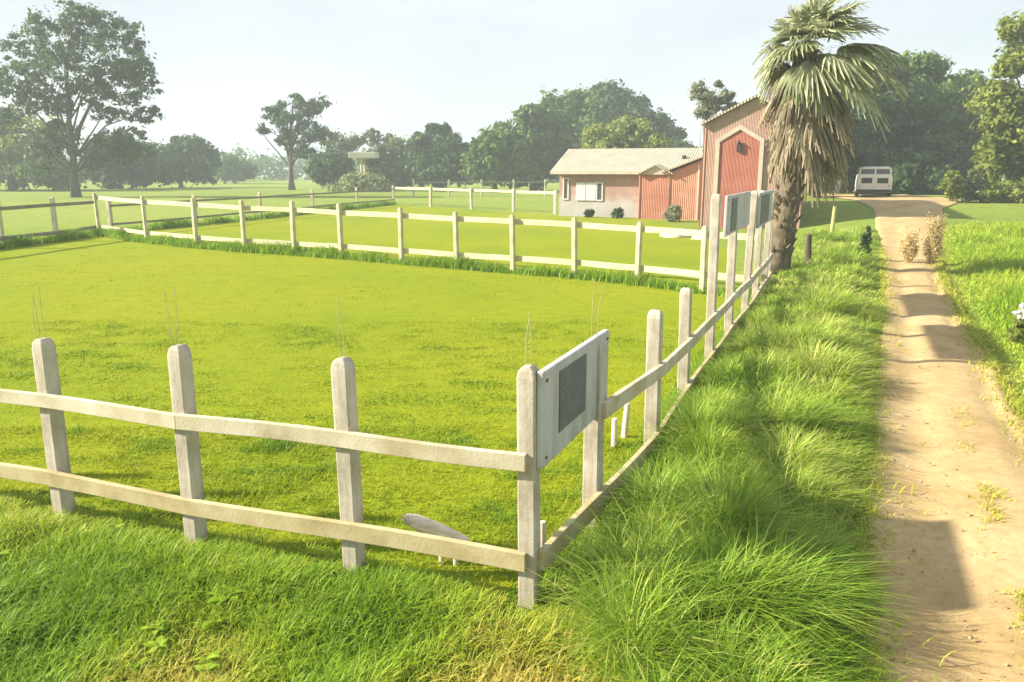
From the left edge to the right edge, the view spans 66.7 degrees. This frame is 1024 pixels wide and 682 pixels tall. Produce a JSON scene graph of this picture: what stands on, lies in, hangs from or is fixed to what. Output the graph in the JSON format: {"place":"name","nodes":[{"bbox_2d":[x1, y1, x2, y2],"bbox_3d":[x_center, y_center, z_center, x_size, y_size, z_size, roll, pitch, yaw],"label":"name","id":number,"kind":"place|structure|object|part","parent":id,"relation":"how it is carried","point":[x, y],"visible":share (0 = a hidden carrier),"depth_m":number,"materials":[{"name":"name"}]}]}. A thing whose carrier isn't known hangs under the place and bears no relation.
{"place":"outdoors","nodes":[
{"label":"outdoors","id":0,"kind":"place"},
{"bbox_2d":[0,487,678,681],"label":"meadow grass","id":1,"kind":"structure","parent":0,"point":[238,563],"depth_m":4.70,"materials":[{"name":"green plant"}]},
{"bbox_2d":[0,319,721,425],"bbox_3d":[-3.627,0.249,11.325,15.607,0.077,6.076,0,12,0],"label":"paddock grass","id":2,"kind":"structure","parent":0,"point":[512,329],"depth_m":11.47,"materials":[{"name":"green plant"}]},
{"bbox_2d":[0,244,733,320],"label":"paddock grass","id":3,"kind":"structure","parent":0,"point":[288,287],"depth_m":18.41,"materials":[{"name":"green plant"}]},
{"bbox_2d":[0,236,750,604],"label":"paddock lawn","id":4,"kind":"structure","parent":0,"point":[236,290],"depth_m":12.11,"materials":[{"name":"green plant"}]},
{"bbox_2d":[0,224,104,248],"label":"grass","id":5,"kind":"structure","parent":4,"relation":"on","point":[38,240],"depth_m":29.56,"materials":[{"name":"green plant"}]},
{"bbox_2d":[94,227,774,296],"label":"grass","id":6,"kind":"structure","parent":4,"relation":"on","point":[624,278],"depth_m":22.57,"materials":[{"name":"green plant"}]},
{"bbox_2d":[540,520,545,547],"bbox_3d":[0.209,1.434,5.385,0.056,0.391,0.060,-5,13,-22],"label":"stake","id":7,"kind":"object","parent":4,"relation":"on","point":[543,531],"visible":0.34,"depth_m":5.34,"materials":[{"name":"white wood"}]},
{"bbox_2d":[611,418,617,446],"bbox_3d":[1.019,0.939,7.733,0.065,0.352,0.069,-5,13,-22],"label":"stake","id":8,"kind":"object","parent":4,"relation":"on","point":[614,435],"visible":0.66,"depth_m":7.71,"materials":[{"name":"white wood"}]},
{"bbox_2d":[621,403,630,437],"bbox_3d":[1.174,0.844,8.024,0.096,0.415,0.068,-5,13,-22],"label":"stake","id":9,"kind":"object","parent":4,"relation":"on","point":[625,424],"visible":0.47,"depth_m":8.00,"materials":[{"name":"white wood"}]},
{"bbox_2d":[130,204,726,286],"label":"second paddock lawn","id":10,"kind":"structure","parent":0,"point":[613,246],"depth_m":32.43,"materials":[{"name":"green plant"}]},
{"bbox_2d":[583,208,594,216],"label":"bush","id":11,"kind":"object","parent":10,"relation":"on","point":[589,213],"visible":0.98,"depth_m":45.53,"materials":[{"name":"green plant"}]},
{"bbox_2d":[610,207,624,217],"bbox_3d":[6.089,-7.324,44.873,0.857,0.839,0.797,-2,13,-10],"label":"bush","id":12,"kind":"object","parent":10,"relation":"on","point":[618,212],"visible":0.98,"depth_m":44.73,"materials":[{"name":"green plant"}]},
{"bbox_2d":[660,234,688,237],"bbox_3d":[6.788,-4.455,32.384,1.178,0.417,1.223,0,12,0],"label":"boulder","id":13,"kind":"object","parent":10,"relation":"on","point":[673,236],"visible":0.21,"depth_m":31.90,"materials":[{"name":"white stone"}]},
{"bbox_2d":[0,175,1023,681],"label":"ground","id":14,"kind":"structure","parent":0,"point":[850,213],"depth_m":48.66,"materials":[{"name":"green plant"}]},
{"bbox_2d":[0,100,93,190],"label":"bushy tree","id":15,"kind":"object","parent":14,"relation":"on","point":[13,144],"visible":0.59,"depth_m":102.96,"materials":[{"name":"green plant"}]},
{"bbox_2d":[0,197,95,242],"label":"paddock fence","id":16,"kind":"object","parent":14,"relation":"on","point":[52,204],"visible":0.87,"depth_m":29.68,"materials":[{"name":"white wood"}]},
{"bbox_2d":[0,0,165,196],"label":"broadleaf tree","id":17,"kind":"object","parent":14,"relation":"on","point":[133,73],"visible":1,"depth_m":77.77,"materials":[{"name":"green plant"}]},
{"bbox_2d":[77,131,176,188],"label":"bushy tree","id":18,"kind":"object","parent":14,"relation":"on","point":[136,173],"visible":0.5,"depth_m":114.51,"materials":[{"name":"green plant"}]},
{"bbox_2d":[143,133,224,187],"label":"bushy tree","id":19,"kind":"object","parent":14,"relation":"on","point":[187,157],"visible":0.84,"depth_m":121.32,"materials":[{"name":"green plant"}]},
{"bbox_2d":[210,150,260,183],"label":"bushy tree","id":20,"kind":"object","parent":14,"relation":"on","point":[234,167],"visible":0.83,"depth_m":160.38,"materials":[{"name":"green plant"}]},
{"bbox_2d":[105,186,394,226],"bbox_3d":[-13.427,-8.590,48.345,0.419,1.550,30.981,3,13,14],"label":"paddock fence","id":21,"kind":"object","parent":14,"relation":"on","point":[109,205],"visible":0.83,"depth_m":42.26,"materials":[{"name":"white wood"}]},
{"bbox_2d":[106,199,396,229],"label":"grass","id":22,"kind":"structure","parent":14,"relation":"on","point":[166,224],"depth_m":42.02,"materials":[{"name":"green plant"}]},
{"bbox_2d":[0,286,539,612],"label":"paddock fence","id":23,"kind":"object","parent":14,"relation":"on","point":[349,441],"visible":0.91,"depth_m":5.20,"materials":[{"name":"wood"}]},
{"bbox_2d":[255,92,336,189],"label":"broadleaf tree","id":24,"kind":"object","parent":14,"relation":"on","point":[289,137],"visible":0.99,"depth_m":107.55,"materials":[{"name":"green plant"}]},
{"bbox_2d":[0,523,599,680],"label":"broadleaf weeds","id":25,"kind":"object","parent":14,"relation":"on","point":[160,641],"visible":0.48,"depth_m":4.54,"materials":[{"name":"green plant"}]},
{"bbox_2d":[298,149,356,189],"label":"round bush","id":26,"kind":"object","parent":14,"relation":"on","point":[321,169],"visible":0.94,"depth_m":105.72,"materials":[{"name":"green plant"}]},
{"bbox_2d":[319,127,397,167],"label":"arching tree","id":27,"kind":"object","parent":14,"relation":"on","point":[351,144],"visible":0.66,"depth_m":121.62,"materials":[{"name":"green plant"}]},
{"bbox_2d":[323,169,395,191],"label":"bush","id":28,"kind":"object","parent":14,"relation":"on","point":[361,180],"depth_m":99.17,"materials":[{"name":"green plant"}]},
{"bbox_2d":[348,152,378,172],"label":"shelter","id":29,"kind":"object","parent":14,"relation":"on","point":[362,156],"visible":0.84,"depth_m":99.84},
{"bbox_2d":[356,134,428,189],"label":"bushy tree","id":30,"kind":"object","parent":14,"relation":"on","point":[390,165],"visible":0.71,"depth_m":110.70,"materials":[{"name":"green plant"}]},
{"bbox_2d":[92,193,755,291],"bbox_3d":[-6.356,-3.569,24.819,28.480,1.830,1.082,9,15,34],"label":"paddock fence","id":31,"kind":"object","parent":14,"relation":"on","point":[574,224],"visible":0.85,"depth_m":21.80,"materials":[{"name":"white wood"}]},
{"bbox_2d":[402,513,469,565],"bbox_3d":[-0.531,1.414,5.445,0.475,0.399,0.103,2,13,11],"label":"log seat","id":32,"kind":"object","parent":14,"relation":"on","point":[420,523],"visible":0.58,"depth_m":5.39,"materials":[{"name":"grey wood"}]},
{"bbox_2d":[403,121,473,190],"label":"dome tree","id":33,"kind":"object","parent":14,"relation":"on","point":[438,157],"visible":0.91,"depth_m":101.63,"materials":[{"name":"green plant"}]},
{"bbox_2d":[394,187,556,213],"bbox_3d":[-3.374,-10.279,56.037,0.247,1.550,18.826,-11,16,-40],"label":"paddock fence","id":34,"kind":"object","parent":14,"relation":"on","point":[512,191],"visible":0.88,"depth_m":54.62,"materials":[{"name":"white wood"}]},
{"bbox_2d":[413,179,559,196],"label":"paddock fence","id":35,"kind":"object","parent":14,"relation":"on","point":[482,182],"visible":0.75,"depth_m":82.48,"materials":[{"name":"white wood"}]},
{"bbox_2d":[458,126,544,192],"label":"woodland tree","id":36,"kind":"object","parent":14,"relation":"on","point":[494,155],"visible":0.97,"depth_m":94.31,"materials":[{"name":"green plant"}]},
{"bbox_2d":[0,143,1022,180],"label":"distant wood","id":37,"kind":"object","parent":14,"relation":"on","point":[263,162],"visible":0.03,"depth_m":215.41,"materials":[{"name":"green plant"}]},
{"bbox_2d":[488,100,577,190],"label":"woodland tree","id":38,"kind":"object","parent":14,"relation":"on","point":[532,120],"visible":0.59,"depth_m":99.47,"materials":[{"name":"green plant"}]},
{"bbox_2d":[538,83,618,161],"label":"woodland tree","id":39,"kind":"object","parent":14,"relation":"on","point":[584,108],"visible":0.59,"depth_m":103.36,"materials":[{"name":"green plant"}]},
{"bbox_2d":[586,78,663,121],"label":"woodland tree","id":40,"kind":"object","parent":14,"relation":"on","point":[619,98],"visible":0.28,"depth_m":110.62,"materials":[{"name":"green plant"}]},
{"bbox_2d":[550,148,702,217],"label":"house","id":41,"kind":"structure","parent":14,"relation":"on","point":[603,182],"depth_m":46.03,"materials":[{"name":"beige brick"}]},
{"bbox_2d":[563,178,568,199],"bbox_3d":[3.227,-9.121,46.565,0.360,1.290,0.070,5,13,21],"label":"window","id":42,"kind":"structure","parent":41,"relation":"in","point":[565,180],"depth_m":46.54,"materials":[{"name":"white glass"}]},
{"bbox_2d":[576,182,602,200],"bbox_3d":[4.587,-8.861,46.079,1.630,1.090,0.080,5,13,21],"label":"window","id":43,"kind":"structure","parent":41,"relation":"in","point":[590,191],"depth_m":46.03,"materials":[{"name":"white glass"}]},
{"bbox_2d":[577,113,675,148],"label":"woodland tree","id":44,"kind":"object","parent":14,"relation":"on","point":[624,132],"visible":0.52,"depth_m":80.01,"materials":[{"name":"green plant"}]},
{"bbox_2d":[486,279,775,617],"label":"grass","id":45,"kind":"structure","parent":14,"relation":"on","point":[701,352],"depth_m":7.20,"materials":[{"name":"green plant"}]},
{"bbox_2d":[616,101,687,140],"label":"woodland tree","id":46,"kind":"object","parent":14,"relation":"on","point":[663,122],"visible":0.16,"depth_m":106.36,"materials":[{"name":"green plant"}]},
{"bbox_2d":[538,190,773,570],"bbox_3d":[3.287,-1.042,11.885,0.249,2.440,16.118,5,13,22],"label":"paddock fence","id":47,"kind":"object","parent":14,"relation":"on","point":[649,380],"visible":0.81,"depth_m":7.43,"materials":[{"name":"wood"}]},
{"bbox_2d":[536,329,608,468],"bbox_3d":[0.435,0.339,5.194,0.056,0.600,1.360,5,13,23],"label":"sign board","id":48,"kind":"object","parent":47,"relation":"attached to","point":[566,396],"visible":0.99,"depth_m":4.94,"materials":[{"name":"metal"}]},
{"bbox_2d":[723,191,750,236],"bbox_3d":[3.469,-1.977,11.898,0.049,0.560,2.700,5,13,23],"label":"sign board","id":49,"kind":"object","parent":47,"relation":"attached to","point":[737,212],"visible":1,"depth_m":11.49,"materials":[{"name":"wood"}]},
{"bbox_2d":[756,190,773,228],"bbox_3d":[4.999,-2.630,15.338,0.049,0.640,2.700,5,13,23],"label":"sign board","id":50,"kind":"object","parent":47,"relation":"attached to","point":[764,208],"visible":1,"depth_m":14.93,"materials":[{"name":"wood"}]},
{"bbox_2d":[637,156,702,219],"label":"red shed","id":51,"kind":"structure","parent":14,"relation":"on","point":[662,188],"depth_m":43.29,"materials":[{"name":"red wood"}]},
{"bbox_2d":[660,204,683,221],"bbox_3d":[8.564,-6.755,41.719,1.246,1.153,1.323,0,12,0],"label":"bush","id":52,"kind":"object","parent":14,"relation":"on","point":[675,211],"visible":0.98,"depth_m":41.46,"materials":[{"name":"green plant"}]},
{"bbox_2d":[668,138,702,147],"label":"woodland tree","id":53,"kind":"object","parent":14,"relation":"on","point":[682,143],"visible":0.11,"depth_m":103.15,"materials":[{"name":"green plant"}]},
{"bbox_2d":[479,375,938,681],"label":"tall grass","id":54,"kind":"structure","parent":14,"relation":"on","point":[732,562],"depth_m":4.84,"materials":[{"name":"green plant"}]},
{"bbox_2d":[687,78,737,147],"bbox_3d":[14.455,-14.379,56.605,4.276,8.971,2.685,0,12,0],"label":"sparse tree","id":55,"kind":"object","parent":14,"relation":"on","point":[706,98],"visible":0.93,"depth_m":55.36,"materials":[{"name":"green plant"}]},
{"bbox_2d":[699,94,804,228],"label":"barn","id":56,"kind":"structure","parent":14,"relation":"on","point":[735,153],"depth_m":36.39,"materials":[{"name":"red wood"}]},
{"bbox_2d":[717,130,759,228],"bbox_3d":[10.626,-7.601,36.610,1.810,4.550,0.047,5,13,21],"label":"door","id":57,"kind":"structure","parent":56,"relation":"in","point":[737,171],"depth_m":36.47,"materials":[{"name":"red wood"}]},
{"bbox_2d":[804,234,811,262],"bbox_3d":[8.338,-2.497,21.870,0.207,1.006,0.187,-5,13,-22],"label":"post","id":58,"kind":"object","parent":14,"relation":"on","point":[808,245],"visible":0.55,"depth_m":21.78,"materials":[{"name":"wood"}]},
{"bbox_2d":[751,0,914,274],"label":"palm tree","id":59,"kind":"object","parent":14,"relation":"on","point":[801,89],"visible":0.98,"depth_m":19.68,"materials":[{"name":"green plant"}]},
{"bbox_2d":[830,206,836,232],"bbox_3d":[12.469,-4.537,30.230,0.201,1.405,0.164,0,12,0],"label":"stake","id":60,"kind":"object","parent":14,"relation":"on","point":[832,226],"visible":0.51,"depth_m":30.13,"materials":[{"name":"yellow wood"}]},
{"bbox_2d":[805,109,873,197],"bbox_3d":[19.648,-11.995,49.309,6.824,6.032,4.770,0,12,0],"label":"grove tree","id":61,"kind":"object","parent":14,"relation":"on","point":[862,157],"visible":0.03,"depth_m":48.89,"materials":[{"name":"green plant"}]},
{"bbox_2d":[816,47,881,192],"bbox_3d":[23.366,-16.187,57.266,7.158,10.809,6.592,0,12,0],"label":"grove tree","id":62,"kind":"object","parent":14,"relation":"on","point":[863,138],"visible":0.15,"depth_m":56.02,"materials":[{"name":"green plant"}]},
{"bbox_2d":[821,144,901,192],"bbox_3d":[26.541,-13.399,60.909,8.795,4.869,6.092,4,13,16],"label":"shade shrub","id":63,"kind":"object","parent":14,"relation":"on","point":[877,154],"visible":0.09,"depth_m":59.97,"materials":[{"name":"green plant"}]},
{"bbox_2d":[855,225,877,258],"bbox_3d":[10.503,-2.811,23.155,0.661,1.268,0.578,0,12,0],"label":"slim shrub","id":64,"kind":"object","parent":14,"relation":"on","point":[866,239],"visible":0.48,"depth_m":23.03,"materials":[{"name":"green plant"}]},
{"bbox_2d":[854,167,892,196],"bbox_3d":[23.592,-10.399,50.787,2.097,1.928,4.140,5,13,21],"label":"van","id":65,"kind":"object","parent":14,"relation":"on","point":[875,180],"visible":0.94,"depth_m":49.02,"materials":[{"name":"white paint"}]},
{"bbox_3d":[22.426,-10.140,49.145,0.630,0.331,0.045,5,13,21],"label":"window","id":66,"kind":"part","parent":65,"relation":"part of","materials":[{"name":"black glass"}]},
{"bbox_3d":[23.277,-10.066,48.809,0.630,0.331,0.045,5,13,21],"label":"window","id":67,"kind":"part","parent":65,"relation":"part of","materials":[{"name":"black glass"}]},
{"bbox_2d":[856,47,933,163],"bbox_3d":[28.923,-17.281,60.976,7.768,11.373,8.192,10,16,38],"label":"grove tree","id":68,"kind":"object","parent":14,"relation":"on","point":[902,118],"visible":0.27,"depth_m":59.30,"materials":[{"name":"green plant"}]},
{"bbox_2d":[897,227,922,262],"bbox_3d":[11.482,-2.736,22.543,0.666,1.122,0.654,7,14,30],"label":"dry weed","id":69,"kind":"object","parent":14,"relation":"on","point":[909,249],"visible":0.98,"depth_m":22.47,"materials":[{"name":"plant"}]},
{"bbox_2d":[882,145,962,194],"bbox_3d":[28.863,-12.015,55.601,6.037,3.910,4.154,9,15,34],"label":"shade shrub","id":70,"kind":"object","parent":14,"relation":"on","point":[912,173],"visible":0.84,"depth_m":55.12,"materials":[{"name":"green plant"}]},
{"bbox_2d":[874,50,974,146],"bbox_3d":[34.116,-18.491,65.620,7.484,11.796,10.247,11,17,42],"label":"grove tree","id":71,"kind":"object","parent":14,"relation":"on","point":[933,85],"visible":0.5,"depth_m":63.27,"materials":[{"name":"green plant"}]},
{"bbox_2d":[921,211,948,263],"bbox_3d":[12.165,-2.925,22.338,0.695,1.578,0.632,-9,16,-37],"label":"dry weed","id":72,"kind":"object","parent":14,"relation":"on","point":[934,247],"visible":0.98,"depth_m":22.33,"materials":[{"name":"plant"}]},
{"bbox_2d":[935,169,968,202],"bbox_3d":[24.421,-8.515,43.088,1.990,1.967,1.276,-8,15,-33],"label":"sapling","id":73,"kind":"object","parent":14,"relation":"on","point":[953,187],"visible":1,"depth_m":42.95,"materials":[{"name":"green plant"}]},
{"bbox_2d":[916,134,995,192],"bbox_3d":[33.245,-12.917,58.089,6.166,5.311,5.968,0,12,0],"label":"shade shrub","id":74,"kind":"object","parent":14,"relation":"on","point":[957,156],"visible":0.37,"depth_m":57.42,"materials":[{"name":"green plant"}]},
{"bbox_2d":[944,68,996,175],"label":"grove tree","id":75,"kind":"object","parent":14,"relation":"on","point":[969,136],"visible":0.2,"depth_m":67.40,"materials":[{"name":"green plant"}]},
{"bbox_2d":[962,165,986,202],"bbox_3d":[25.773,-8.649,43.212,1.288,2.170,1.617,0,12,0],"label":"sapling","id":76,"kind":"object","parent":14,"relation":"on","point":[973,175],"visible":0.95,"depth_m":43.02,"materials":[{"name":"green plant"}]},
{"bbox_2d":[961,10,1023,184],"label":"feathery tree","id":77,"kind":"object","parent":14,"relation":"on","point":[999,147],"visible":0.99,"depth_m":44.10,"materials":[{"name":"green plant"}]},
{"bbox_2d":[971,179,1023,202],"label":"hedge","id":78,"kind":"object","parent":14,"relation":"on","point":[995,193],"visible":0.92,"depth_m":42.95,"materials":[{"name":"green plant"}]},
{"bbox_2d":[1005,303,1023,342],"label":"flowering plant","id":79,"kind":"object","parent":14,"relation":"on","point":[1015,332],"visible":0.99,"depth_m":12.10,"materials":[{"name":"green plant"}]},
{"bbox_2d":[0,0,1023,176],"label":"sky","id":80,"kind":"structure","parent":0,"point":[401,67],"materials":[{"name":"white"}]},
{"bbox_2d":[661,281,898,419],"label":"tall grass","id":81,"kind":"structure","parent":0,"point":[819,340],"depth_m":10.46,"materials":[{"name":"green plant"}]},
{"bbox_2d":[751,226,885,305],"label":"tall grass","id":82,"kind":"structure","parent":0,"point":[839,260],"depth_m":19.83,"materials":[{"name":"green plant"}]},
{"bbox_2d":[821,194,1023,681],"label":"dirt track","id":83,"kind":"structure","parent":0,"point":[991,654],"depth_m":6.57,"materials":[{"name":"beige soil"}]},
{"bbox_2d":[840,247,958,681],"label":"edge grass","id":84,"kind":"structure","parent":83,"relation":"on","point":[883,285],"depth_m":6.10,"materials":[{"name":"green plant"}]},
{"bbox_2d":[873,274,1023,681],"bbox_3d":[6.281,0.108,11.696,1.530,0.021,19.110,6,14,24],"label":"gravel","id":85,"kind":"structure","parent":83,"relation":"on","point":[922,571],"depth_m":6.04,"materials":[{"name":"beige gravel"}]},
{"bbox_2d":[923,249,1023,465],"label":"edge grass","id":86,"kind":"structure","parent":83,"relation":"on","point":[1015,400],"depth_m":11.03,"materials":[{"name":"green plant"}]},
{"bbox_2d":[948,405,1023,681],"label":"track weeds","id":87,"kind":"object","parent":83,"relation":"on","point":[1020,597],"visible":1,"depth_m":6.11,"materials":[{"name":"yellow plant"}]},
{"bbox_2d":[942,219,1023,417],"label":"tall grass","id":88,"kind":"structure","parent":0,"point":[996,248],"depth_m":19.98,"materials":[{"name":"green plant"}]}
]}

